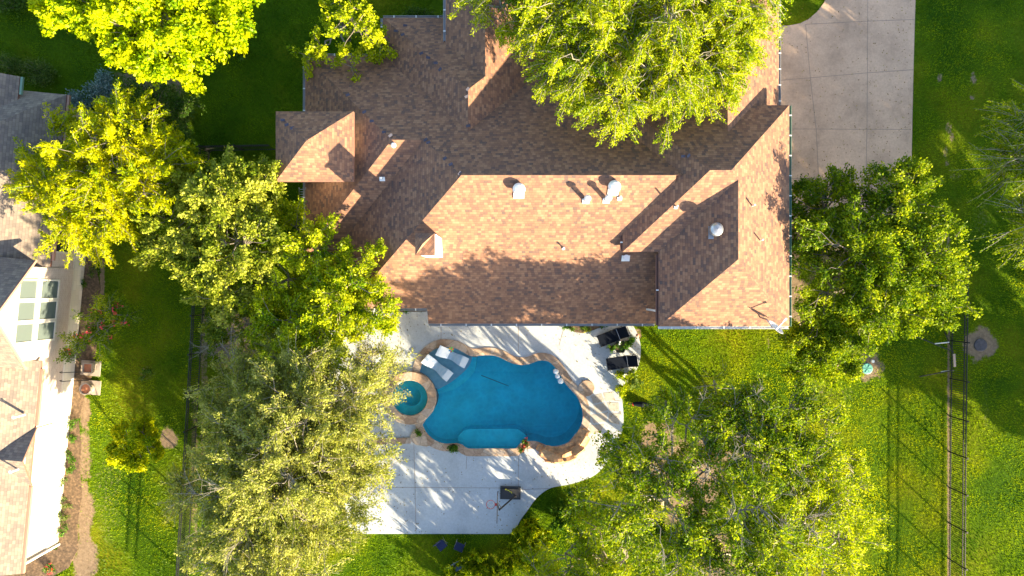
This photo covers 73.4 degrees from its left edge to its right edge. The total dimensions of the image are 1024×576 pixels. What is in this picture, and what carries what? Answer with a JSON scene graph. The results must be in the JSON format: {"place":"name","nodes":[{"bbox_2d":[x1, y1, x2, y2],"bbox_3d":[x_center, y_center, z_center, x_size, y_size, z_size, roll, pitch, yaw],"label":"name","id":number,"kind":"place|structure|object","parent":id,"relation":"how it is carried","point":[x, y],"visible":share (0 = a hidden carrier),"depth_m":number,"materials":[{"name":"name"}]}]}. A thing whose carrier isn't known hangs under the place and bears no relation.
{"place":"outdoors","nodes":[
{"label":"outdoors","id":0,"kind":"place"},
{"bbox_2d":[0,0,1023,575],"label":"ground","id":1,"kind":"structure","parent":0,"point":[84,560],"depth_m":39.00,"materials":[{"name":"green plant"}]},
{"bbox_2d":[0,0,27,17],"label":"shrub","id":2,"kind":"object","parent":1,"relation":"on","point":[8,6],"visible":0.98,"depth_m":38.30,"materials":[{"name":"green plant"}]},
{"bbox_2d":[0,51,29,77],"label":"bush","id":3,"kind":"object","parent":1,"relation":"on","point":[6,63],"visible":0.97,"depth_m":38.46,"materials":[{"name":"green plant"}]},
{"bbox_2d":[18,57,61,88],"bbox_3d":[-26.450,-12.060,38.472,2.166,1.087,1.792,0,90,0],"label":"bush","id":4,"kind":"object","parent":1,"relation":"on","point":[46,75],"visible":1,"depth_m":38.43,"materials":[{"name":"green plant"}]},
{"bbox_2d":[0,73,96,575],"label":"brick house","id":5,"kind":"structure","parent":1,"relation":"on","point":[40,297],"depth_m":35.45,"materials":[{"name":"white brick"}]},
{"bbox_2d":[13,322,34,344],"bbox_3d":[-24.551,2.271,34.550,0.050,1.380,1.080,6,90,0],"label":"window","id":6,"kind":"structure","parent":5,"relation":"in","point":[23,332],"depth_m":34.53,"materials":[{"name":"green glass"}]},
{"bbox_2d":[15,300,36,322],"bbox_3d":[-24.445,1.176,34.550,0.050,1.380,1.080,6,90,0],"label":"window","id":7,"kind":"structure","parent":5,"relation":"in","point":[25,310],"depth_m":34.54,"materials":[{"name":"green glass"}]},
{"bbox_2d":[17,279,38,300],"bbox_3d":[-24.340,0.081,34.550,0.050,1.380,1.080,6,90,0],"label":"window","id":8,"kind":"structure","parent":5,"relation":"in","point":[28,289],"depth_m":34.58,"materials":[{"name":"green glass"}]},
{"bbox_2d":[32,443,51,468],"bbox_3d":[-25.262,9.034,36.900,0.050,1.380,1.080,6,90,0],"label":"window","id":9,"kind":"structure","parent":5,"relation":"in","point":[42,455],"depth_m":36.91,"materials":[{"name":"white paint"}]},
{"bbox_2d":[35,320,56,341],"bbox_3d":[-24.551,2.271,36.150,0.050,1.480,1.080,6,90,0],"label":"window","id":10,"kind":"structure","parent":5,"relation":"in","point":[45,330],"depth_m":36.13,"materials":[{"name":"green glass"}]},
{"bbox_2d":[37,300,58,320],"bbox_3d":[-24.445,1.176,36.150,0.050,1.480,1.080,6,90,0],"label":"window","id":11,"kind":"structure","parent":5,"relation":"in","point":[47,309],"depth_m":36.13,"materials":[{"name":"green glass"}]},
{"bbox_2d":[39,279,59,299],"bbox_3d":[-24.340,0.081,36.150,0.050,1.480,1.080,6,90,0],"label":"window","id":12,"kind":"structure","parent":5,"relation":"in","point":[49,288],"depth_m":36.14,"materials":[{"name":"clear glass"}]},
{"bbox_2d":[56,218,72,253],"bbox_3d":[-24.119,-2.836,36.900,0.050,1.480,1.930,6,90,0],"label":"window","id":13,"kind":"structure","parent":5,"relation":"in","point":[59,246],"depth_m":36.79,"materials":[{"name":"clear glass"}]},
{"bbox_2d":[4,248,100,575],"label":"mulch bed","id":14,"kind":"object","parent":1,"relation":"on","point":[60,558],"visible":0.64,"depth_m":38.97,"materials":[{"name":"brown soil"}]},
{"bbox_2d":[42,562,55,574],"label":"shrub","id":15,"kind":"object","parent":14,"relation":"on","point":[47,567],"visible":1,"depth_m":38.76,"materials":[{"name":"orange plant"}]},
{"bbox_2d":[55,523,67,540],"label":"shrub","id":16,"kind":"object","parent":14,"relation":"on","point":[62,533],"visible":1,"depth_m":38.77,"materials":[{"name":"green plant"}]},
{"bbox_2d":[59,477,66,488],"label":"shrub","id":17,"kind":"object","parent":14,"relation":"on","point":[63,480],"visible":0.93,"depth_m":38.76,"materials":[{"name":"green plant"}]},
{"bbox_2d":[58,511,70,523],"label":"shrub","id":18,"kind":"object","parent":14,"relation":"on","point":[65,517],"visible":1,"depth_m":38.80,"materials":[{"name":"green plant"}]},
{"bbox_2d":[59,495,72,510],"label":"shrub","id":19,"kind":"object","parent":14,"relation":"on","point":[65,505],"visible":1,"depth_m":38.83,"materials":[{"name":"green plant"}]},
{"bbox_2d":[65,464,75,473],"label":"shrub","id":20,"kind":"object","parent":14,"relation":"on","point":[69,470],"visible":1,"depth_m":38.78,"materials":[{"name":"green plant"}]},
{"bbox_2d":[65,450,77,464],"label":"shrub","id":21,"kind":"object","parent":14,"relation":"on","point":[72,460],"visible":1,"depth_m":38.81,"materials":[{"name":"green plant"}]},
{"bbox_2d":[66,434,76,443],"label":"shrub","id":22,"kind":"object","parent":14,"relation":"on","point":[72,438],"visible":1,"depth_m":38.78,"materials":[{"name":"green plant"}]},
{"bbox_2d":[67,417,79,430],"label":"shrub","id":23,"kind":"object","parent":14,"relation":"on","point":[72,425],"visible":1,"depth_m":38.77,"materials":[{"name":"green plant"}]},
{"bbox_2d":[80,279,86,288],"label":"shrub","id":24,"kind":"object","parent":14,"relation":"on","point":[83,284],"visible":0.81,"depth_m":38.77,"materials":[{"name":"green plant"}]},
{"bbox_2d":[80,360,100,376],"bbox_3d":[-23.879,4.545,38.920,1.100,0.050,0.850,5,90,0],"label":"concrete pad","id":25,"kind":"object","parent":14,"relation":"on","point":[97,371],"visible":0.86,"depth_m":38.90,"materials":[{"name":"beige concrete"}]},
{"bbox_2d":[82,363,95,372],"bbox_3d":[-23.782,4.487,38.670,0.566,0.500,0.566,2,90,0],"label":"planter","id":26,"kind":"object","parent":25,"relation":"on","point":[88,367],"visible":0.97,"depth_m":38.49,"materials":[{"name":"concrete"}]},
{"bbox_2d":[80,379,100,394],"bbox_3d":[-23.879,5.636,38.920,1.100,0.050,0.800,5,90,0],"label":"concrete pad","id":27,"kind":"object","parent":14,"relation":"on","point":[97,390],"visible":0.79,"depth_m":38.90,"materials":[{"name":"beige concrete"}]},
{"bbox_2d":[79,383,94,394],"bbox_3d":[-23.871,5.646,38.645,0.680,0.550,0.680,0,90,0],"label":"planter","id":28,"kind":"object","parent":27,"relation":"on","point":[86,388],"visible":1,"depth_m":38.44,"materials":[{"name":"concrete"}]},
{"bbox_2d":[87,265,100,277],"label":"shrub","id":29,"kind":"object","parent":14,"relation":"on","point":[91,273],"visible":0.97,"depth_m":38.83,"materials":[{"name":"green plant"}]},
{"bbox_2d":[65,88,95,110],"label":"shrub","id":30,"kind":"object","parent":1,"relation":"on","point":[76,99],"visible":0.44,"depth_m":38.30,"materials":[{"name":"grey plant"}]},
{"bbox_2d":[74,64,121,104],"bbox_3d":[-22.676,-11.002,38.135,2.344,1.793,2.376,37,90,0],"label":"shrub","id":31,"kind":"object","parent":1,"relation":"on","point":[101,85],"visible":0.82,"depth_m":38.10,"materials":[{"name":"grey plant"}]},
{"bbox_2d":[53,289,144,363],"bbox_3d":[-22.039,2.437,36.955,5.434,4.309,3.139,-45,90,0],"label":"crape myrtle","id":32,"kind":"object","parent":1,"relation":"on","point":[103,308],"visible":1,"depth_m":35.93,"materials":[{"name":"green plant"}]},
{"bbox_2d":[3,77,217,268],"bbox_3d":[-20.320,-5.484,34.903,10.095,8.425,8.988,-39,90,0],"label":"feathery tree","id":33,"kind":"object","parent":1,"relation":"on","point":[70,182],"visible":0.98,"depth_m":32.46,"materials":[{"name":"green plant"}]},
{"bbox_2d":[103,415,166,473],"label":"young tree","id":34,"kind":"object","parent":1,"relation":"on","point":[139,440],"visible":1,"depth_m":36.07,"materials":[{"name":"green plant"}]},
{"bbox_2d":[119,71,162,110],"bbox_3d":[-20.927,-10.786,38.214,3.042,1.651,2.469,0,90,0],"label":"shrub","id":35,"kind":"object","parent":1,"relation":"on","point":[132,81],"visible":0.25,"depth_m":38.28,"materials":[{"name":"green plant"}]},
{"bbox_2d":[138,367,151,382],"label":"shrub","id":36,"kind":"object","parent":1,"relation":"on","point":[146,371],"visible":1,"depth_m":38.88,"materials":[{"name":"green plant"}]},
{"bbox_2d":[26,0,264,97],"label":"maple tree","id":37,"kind":"object","parent":1,"relation":"on","point":[189,37],"visible":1,"depth_m":31.97,"materials":[{"name":"green plant"}]},
{"bbox_2d":[87,75,215,206],"bbox_3d":[-17.718,-7.657,36.589,5.314,5.049,9.193,-37,90,0],"label":"tree","id":38,"kind":"object","parent":1,"relation":"on","point":[181,108],"visible":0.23,"depth_m":35.23,"materials":[{"name":"green plant"}]},
{"bbox_2d":[154,81,189,117],"bbox_3d":[-19.019,-10.534,38.400,2.118,1.278,2.014,36,90,0],"label":"shrub","id":39,"kind":"object","parent":1,"relation":"on","point":[173,89],"visible":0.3,"depth_m":38.36,"materials":[{"name":"green plant"}]},
{"bbox_2d":[165,97,194,145],"bbox_3d":[-18.762,-9.089,38.493,1.692,1.036,3.161,0,90,0],"label":"shrub","id":40,"kind":"object","parent":1,"relation":"on","point":[186,121],"visible":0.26,"depth_m":38.53,"materials":[{"name":"green plant"}]},
{"bbox_2d":[175,146,210,575],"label":"iron fence","id":41,"kind":"object","parent":1,"relation":"on","point":[187,417],"visible":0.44,"depth_m":37.87,"materials":[{"name":"black metal"}]},
{"bbox_2d":[127,142,287,352],"bbox_3d":[-14.767,-2.342,34.817,7.837,8.595,10.120,28,90,0],"label":"elm tree","id":42,"kind":"object","parent":1,"relation":"on","point":[206,241],"visible":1,"depth_m":32.43,"materials":[{"name":"green plant"}]},
{"bbox_2d":[189,303,270,365],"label":"dry tree","id":43,"kind":"object","parent":1,"relation":"on","point":[220,347],"visible":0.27,"depth_m":35.63,"materials":[{"name":"green plant"}]},
{"bbox_2d":[224,42,249,62],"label":"shrub","id":44,"kind":"object","parent":1,"relation":"on","point":[241,57],"visible":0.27,"depth_m":38.32,"materials":[{"name":"green plant"}]},
{"bbox_2d":[198,144,275,151],"bbox_3d":[-15.252,-7.818,38.242,3.771,1.515,0.091,-1,90,0],"label":"iron fence","id":45,"kind":"object","parent":1,"relation":"on","point":[233,145],"visible":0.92,"depth_m":38.08,"materials":[{"name":"black metal"}]},
{"bbox_2d":[154,322,405,575],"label":"olive tree","id":46,"kind":"object","parent":1,"relation":"on","point":[280,505],"visible":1,"depth_m":31.79,"materials":[{"name":"green plant"}]},
{"bbox_2d":[299,187,305,203],"bbox_3d":[-11.426,-4.702,37.426,0.331,3.173,1.720,43,90,0],"label":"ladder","id":47,"kind":"object","parent":1,"relation":"on","point":[301,194],"visible":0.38,"depth_m":36.34,"materials":[{"name":"metal"}]},
{"bbox_2d":[235,195,402,375],"bbox_3d":[-9.454,-0.163,35.242,8.243,7.747,8.927,0,90,0],"label":"elm tree","id":48,"kind":"object","parent":1,"relation":"on","point":[313,309],"visible":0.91,"depth_m":32.89,"materials":[{"name":"green plant"}]},
{"bbox_2d":[286,0,398,82],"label":"tree","id":49,"kind":"object","parent":1,"relation":"on","point":[315,50],"visible":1,"depth_m":34.46,"materials":[{"name":"green plant"}]},
{"bbox_2d":[400,3,442,15],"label":"shrub","id":50,"kind":"object","parent":1,"relation":"on","point":[419,13],"visible":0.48,"depth_m":38.51,"materials":[{"name":"green plant"}]},
{"bbox_2d":[433,538,446,551],"bbox_3d":[-4.021,14.423,38.572,0.524,0.871,0.616,-40,90,0],"label":"camp chair","id":51,"kind":"object","parent":1,"relation":"on","point":[440,545],"visible":1,"depth_m":38.60,"materials":[{"name":"blue fabric"}]},
{"bbox_2d":[450,557,463,571],"bbox_3d":[-3.069,15.566,38.572,0.524,0.871,0.616,-29,90,0],"label":"camp chair","id":52,"kind":"object","parent":1,"relation":"on","point":[454,565],"visible":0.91,"depth_m":38.59,"materials":[{"name":"blue fabric"}]},
{"bbox_2d":[439,558,475,575],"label":"grass clump","id":53,"kind":"object","parent":1,"relation":"on","point":[449,569],"visible":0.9,"depth_m":38.27,"materials":[{"name":"green plant"}]},
{"bbox_2d":[454,541,465,552],"bbox_3d":[-2.938,14.502,38.572,0.524,0.871,0.616,23,90,0],"label":"camp chair","id":54,"kind":"object","parent":1,"relation":"on","point":[458,546],"visible":1,"depth_m":38.60,"materials":[{"name":"blue fabric"}]},
{"bbox_2d":[459,547,495,575],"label":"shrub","id":55,"kind":"object","parent":1,"relation":"on","point":[473,557],"visible":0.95,"depth_m":38.22,"materials":[{"name":"green plant"}]},
{"bbox_2d":[329,311,640,533],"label":"pool deck","id":56,"kind":"structure","parent":1,"relation":"on","point":[457,503],"depth_m":38.90,"materials":[{"name":"concrete"}]},
{"bbox_2d":[323,326,420,511],"bbox_3d":[-7.016,6.264,35.461,5.164,7.302,9.222,0,90,0],"label":"olive tree","id":57,"kind":"object","parent":56,"relation":"on","point":[371,352],"visible":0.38,"depth_m":33.61,"materials":[{"name":"green plant"}]},
{"bbox_2d":[368,438,410,444],"bbox_3d":[-6.903,8.695,38.915,2.489,0.170,0.328,-3,90,0],"label":"stone step","id":58,"kind":"object","parent":56,"relation":"on","point":[403,440],"visible":0.65,"depth_m":38.83,"materials":[{"name":"beige stone"}]},
{"bbox_2d":[383,371,438,424],"bbox_3d":[-5.773,6.209,39.995,3.000,2.610,3.000,0,90,0],"label":"hot tub","id":59,"kind":"object","parent":56,"relation":"on","point":[419,405],"visible":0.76,"depth_m":38.71,"materials":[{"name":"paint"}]},
{"bbox_2d":[410,428,431,446],"bbox_3d":[-5.174,8.598,38.905,1.374,0.190,0.858,42,90,0],"label":"stone pedestal","id":60,"kind":"object","parent":56,"relation":"on","point":[422,440],"visible":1,"depth_m":38.81,"materials":[{"name":"beige stone"}]},
{"bbox_2d":[414,429,424,436],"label":"potted plant","id":61,"kind":"object","parent":60,"relation":"on","point":[418,433],"visible":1,"depth_m":38.56,"materials":[{"name":"green plant"}]},
{"bbox_2d":[413,339,590,455],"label":"swimming pool","id":62,"kind":"structure","parent":56,"relation":"in","point":[494,402],"depth_m":40.35,"materials":[{"name":"liquid"}]},
{"bbox_2d":[421,354,452,381],"bbox_3d":[-4.217,4.521,38.895,1.800,0.630,0.620,39,90,0],"label":"pool lounger","id":63,"kind":"object","parent":62,"relation":"on","point":[442,371],"visible":1,"depth_m":38.99,"materials":[{"name":"white plastic"}]},
{"bbox_2d":[435,345,468,367],"bbox_3d":[-3.373,3.890,38.895,1.800,0.630,0.620,27,90,0],"label":"pool lounger","id":64,"kind":"object","parent":62,"relation":"on","point":[456,358],"visible":0.96,"depth_m":38.98,"materials":[{"name":"white plastic"}]},
{"bbox_2d":[447,444,459,453],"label":"potted plant","id":65,"kind":"object","parent":62,"relation":"on","point":[452,447],"visible":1,"depth_m":38.56,"materials":[{"name":"green plant"}]},
{"bbox_2d":[486,486,520,518],"bbox_3d":[-0.433,11.480,37.203,1.849,3.355,1.420,0,90,0],"label":"basketball hoop","id":66,"kind":"object","parent":56,"relation":"on","point":[515,494],"visible":1,"depth_m":38.67,"materials":[{"name":"black plastic"}]},
{"bbox_2d":[392,326,618,518],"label":"deck joints","id":67,"kind":"object","parent":56,"relation":"on","point":[466,457],"visible":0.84,"depth_m":38.90,"materials":[{"name":"grey concrete"}]},
{"bbox_2d":[520,437,529,451],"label":"potted plant","id":68,"kind":"object","parent":56,"relation":"on","point":[525,444],"visible":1,"depth_m":38.50,"materials":[{"name":"green plant"}]},
{"bbox_2d":[536,428,589,463],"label":"rock waterfall","id":69,"kind":"object","parent":56,"relation":"on","point":[573,449],"visible":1,"depth_m":38.46,"materials":[{"name":"brown stone"}]},
{"bbox_2d":[578,380,594,395],"bbox_3d":[4.221,5.668,38.905,0.920,0.190,0.920,0,90,0],"label":"round stone pad","id":70,"kind":"object","parent":56,"relation":"on","point":[586,387],"visible":1,"depth_m":38.81,"materials":[{"name":"beige stone"}]},
{"bbox_2d":[589,392,619,433],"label":"flagstone path","id":71,"kind":"structure","parent":56,"relation":"on","point":[602,417],"depth_m":38.89,"materials":[{"name":"beige stone"}]},
{"bbox_2d":[606,343,615,352],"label":"potted plant","id":72,"kind":"object","parent":56,"relation":"on","point":[611,348],"visible":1,"depth_m":38.54,"materials":[{"name":"green plant"}]},
{"bbox_2d":[597,326,630,346],"bbox_3d":[5.714,2.681,38.491,1.807,0.818,0.691,-22,90,0],"label":"chaise lounge","id":73,"kind":"object","parent":56,"relation":"on","point":[612,336],"visible":0.87,"depth_m":38.55,"materials":[{"name":"black fabric"}]},
{"bbox_2d":[613,340,625,352],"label":"potted plant","id":74,"kind":"object","parent":56,"relation":"on","point":[620,348],"visible":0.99,"depth_m":38.50,"materials":[{"name":"green plant"}]},
{"bbox_2d":[606,354,638,370],"bbox_3d":[6.218,4.165,38.491,1.807,0.818,0.691,-9,90,0],"label":"chaise lounge","id":75,"kind":"object","parent":56,"relation":"on","point":[619,362],"visible":1,"depth_m":38.55,"materials":[{"name":"black fabric"}]},
{"bbox_2d":[624,335,636,350],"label":"potted plant","id":76,"kind":"object","parent":56,"relation":"on","point":[630,341],"visible":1,"depth_m":38.37,"materials":[{"name":"green plant"}]},
{"bbox_2d":[479,563,511,575],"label":"grass clump","id":77,"kind":"object","parent":1,"relation":"on","point":[483,573],"visible":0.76,"depth_m":38.13,"materials":[{"name":"green plant"}]},
{"bbox_2d":[492,542,530,575],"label":"grass clump","id":78,"kind":"object","parent":1,"relation":"on","point":[504,555],"visible":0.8,"depth_m":38.26,"materials":[{"name":"green plant"}]},
{"bbox_2d":[509,516,538,542],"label":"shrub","id":79,"kind":"object","parent":1,"relation":"on","point":[526,526],"visible":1,"depth_m":38.11,"materials":[{"name":"green plant"}]},
{"bbox_2d":[276,0,791,333],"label":"brick house","id":80,"kind":"structure","parent":1,"relation":"on","point":[460,172],"depth_m":32.92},
{"bbox_2d":[518,525,556,562],"bbox_3d":[1.423,14.175,38.353,2.034,1.459,2.222,28,90,0],"label":"grass clump","id":81,"kind":"object","parent":1,"relation":"on","point":[543,532],"visible":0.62,"depth_m":38.24,"materials":[{"name":"green plant"}]},
{"bbox_2d":[547,497,583,531],"bbox_3d":[3.064,12.644,38.164,2.218,1.800,1.975,0,90,0],"label":"grass clump","id":82,"kind":"object","parent":1,"relation":"on","point":[556,521],"visible":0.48,"depth_m":38.18,"materials":[{"name":"green plant"}]},
{"bbox_2d":[566,326,599,332],"bbox_3d":[4.229,1.964,38.920,3.323,0.100,1.208,0,90,0],"label":"planting bed","id":83,"kind":"object","parent":1,"relation":"on","point":[588,329],"visible":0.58,"depth_m":38.87,"materials":[{"name":"brown soil"}]},
{"bbox_2d":[562,326,576,332],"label":"bed plant","id":84,"kind":"object","parent":83,"relation":"on","point":[571,328],"visible":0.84,"depth_m":38.79,"materials":[{"name":"green plant"}]},
{"bbox_2d":[514,496,669,575],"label":"live oak","id":85,"kind":"object","parent":1,"relation":"on","point":[582,567],"visible":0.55,"depth_m":35.82,"materials":[{"name":"green plant"}]},
{"bbox_2d":[447,0,793,153],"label":"cedar elm","id":86,"kind":"object","parent":1,"relation":"on","point":[700,71],"visible":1,"depth_m":29.58,"materials":[{"name":"green plant"}]},
{"bbox_2d":[614,383,627,398],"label":"shrub","id":87,"kind":"object","parent":1,"relation":"on","point":[621,389],"visible":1,"depth_m":38.58,"materials":[{"name":"green plant"}]},
{"bbox_2d":[613,367,637,383],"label":"shrub","id":88,"kind":"object","parent":1,"relation":"on","point":[624,375],"visible":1,"depth_m":38.56,"materials":[{"name":"green plant"}]},
{"bbox_2d":[628,377,643,389],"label":"shrub","id":89,"kind":"object","parent":1,"relation":"on","point":[634,383],"visible":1,"depth_m":38.61,"materials":[{"name":"green plant"}]},
{"bbox_2d":[628,401,651,406],"bbox_3d":[7.276,6.580,38.830,1.379,0.335,0.336,3,90,0],"label":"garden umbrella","id":90,"kind":"object","parent":1,"relation":"on","point":[641,404],"visible":0.79,"depth_m":38.74,"materials":[{"name":"black fabric"}]},
{"bbox_2d":[559,382,744,570],"bbox_3d":[6.636,8.932,34.316,6.483,9.591,9.923,31,90,0],"label":"live oak","id":91,"kind":"object","parent":1,"relation":"on","point":[636,521],"visible":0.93,"depth_m":31.08,"materials":[{"name":"green plant"}]},
{"bbox_2d":[631,450,837,575],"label":"live oak","id":92,"kind":"object","parent":1,"relation":"on","point":[747,553],"visible":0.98,"depth_m":30.31,"materials":[{"name":"green plant"}]},
{"bbox_2d":[684,357,851,523],"bbox_3d":[11.741,6.820,34.165,7.875,9.895,6.979,26,90,0],"label":"live oak","id":93,"kind":"object","parent":1,"relation":"on","point":[793,454],"visible":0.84,"depth_m":31.56,"materials":[{"name":"green plant"}]},
{"bbox_2d":[749,418,894,575],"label":"live oak","id":94,"kind":"object","parent":1,"relation":"on","point":[834,509],"visible":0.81,"depth_m":32.14,"materials":[{"name":"green plant"}]},
{"bbox_2d":[861,363,872,373],"bbox_3d":[20.151,4.576,38.943,0.620,0.115,0.620,0,90,0],"label":"septic lid","id":95,"kind":"object","parent":1,"relation":"on","point":[867,368],"visible":0.96,"depth_m":38.91,"materials":[{"name":"teal plastic"}]},
{"bbox_2d":[770,152,983,393],"bbox_3d":[17.825,-0.469,34.866,9.997,8.511,12.034,0,90,0],"label":"oak tree","id":96,"kind":"object","parent":1,"relation":"on","point":[871,275],"visible":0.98,"depth_m":32.64,"materials":[{"name":"green plant"}]},
{"bbox_2d":[916,332,955,376],"bbox_3d":[23.896,3.752,38.725,1.920,0.507,2.402,-7,90,0],"label":"pipe frame","id":97,"kind":"object","parent":1,"relation":"on","point":[954,360],"visible":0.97,"depth_m":38.64,"materials":[{"name":"black metal"}]},
{"bbox_2d":[948,265,970,575],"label":"iron fence","id":98,"kind":"object","parent":1,"relation":"on","point":[965,448],"visible":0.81,"depth_m":37.97,"materials":[{"name":"black metal"}]},
{"bbox_2d":[949,76,1023,270],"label":"willow elm","id":99,"kind":"object","parent":1,"relation":"on","point":[1010,149],"visible":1,"depth_m":32.60,"materials":[{"name":"green plant"}]},
{"bbox_2d":[781,0,914,223],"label":"driveway","id":100,"kind":"structure","parent":0,"point":[830,63],"depth_m":38.97,"materials":[{"name":"concrete"}]},
{"bbox_2d":[974,339,986,351],"bbox_3d":[26.606,3.242,38.965,0.740,0.070,0.740,0,90,0],"label":"manhole cover","id":101,"kind":"object","parent":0,"point":[980,345],"visible":1,"depth_m":38.93,"materials":[{"name":"metal"}]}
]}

